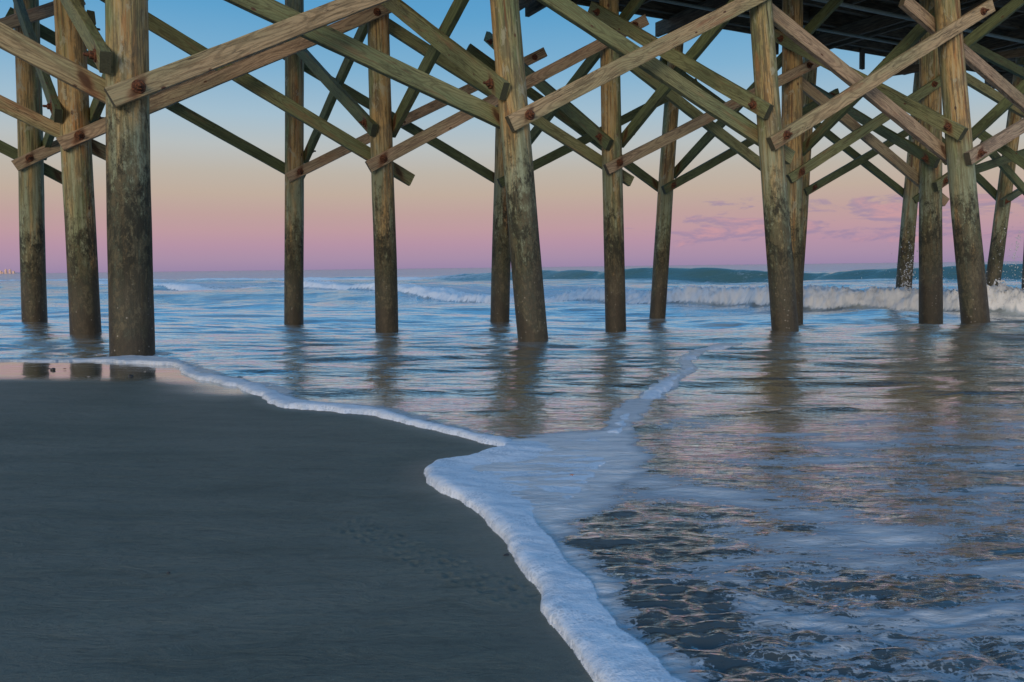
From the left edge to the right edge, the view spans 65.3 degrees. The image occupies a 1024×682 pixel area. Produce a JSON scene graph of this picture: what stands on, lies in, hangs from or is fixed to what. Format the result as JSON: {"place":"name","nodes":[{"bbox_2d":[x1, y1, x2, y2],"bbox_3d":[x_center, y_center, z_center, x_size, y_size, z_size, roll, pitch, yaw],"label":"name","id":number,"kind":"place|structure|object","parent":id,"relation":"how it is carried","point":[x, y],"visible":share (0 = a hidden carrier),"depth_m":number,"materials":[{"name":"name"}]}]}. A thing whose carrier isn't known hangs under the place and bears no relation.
{"place":"outdoors","nodes":[
{"label":"outdoors","id":0,"kind":"place"},
{"bbox_2d":[0,361,592,681],"bbox_3d":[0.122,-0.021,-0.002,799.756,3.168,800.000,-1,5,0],"label":"sand","id":1,"kind":"structure","parent":0,"point":[279,544],"depth_m":1.75,"materials":[{"name":"grey sand"}]},
{"bbox_2d":[0,261,1023,681],"bbox_3d":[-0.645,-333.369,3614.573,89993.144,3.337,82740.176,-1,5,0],"label":"water","id":2,"kind":"structure","parent":0,"point":[830,489],"depth_m":3.43,"materials":[{"name":"blue liquid"}]},
{"bbox_2d":[0,345,730,681],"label":"foam","id":3,"kind":"object","parent":2,"relation":"on","point":[581,620],"visible":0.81,"depth_m":1.99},
{"bbox_2d":[0,0,1023,356],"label":"pier","id":4,"kind":"structure","parent":2,"relation":"in","point":[938,48],"depth_m":11.31,"materials":[{"name":"brown wood"}]},
{"bbox_2d":[559,222,1023,304],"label":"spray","id":5,"kind":"object","parent":2,"relation":"on","point":[999,281],"visible":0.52,"depth_m":17.81,"materials":[{"name":"liquid"}]},
{"bbox_2d":[0,0,1023,272],"label":"sky","id":6,"kind":"structure","parent":0,"point":[215,206],"materials":[{"name":"blue"}]}
]}

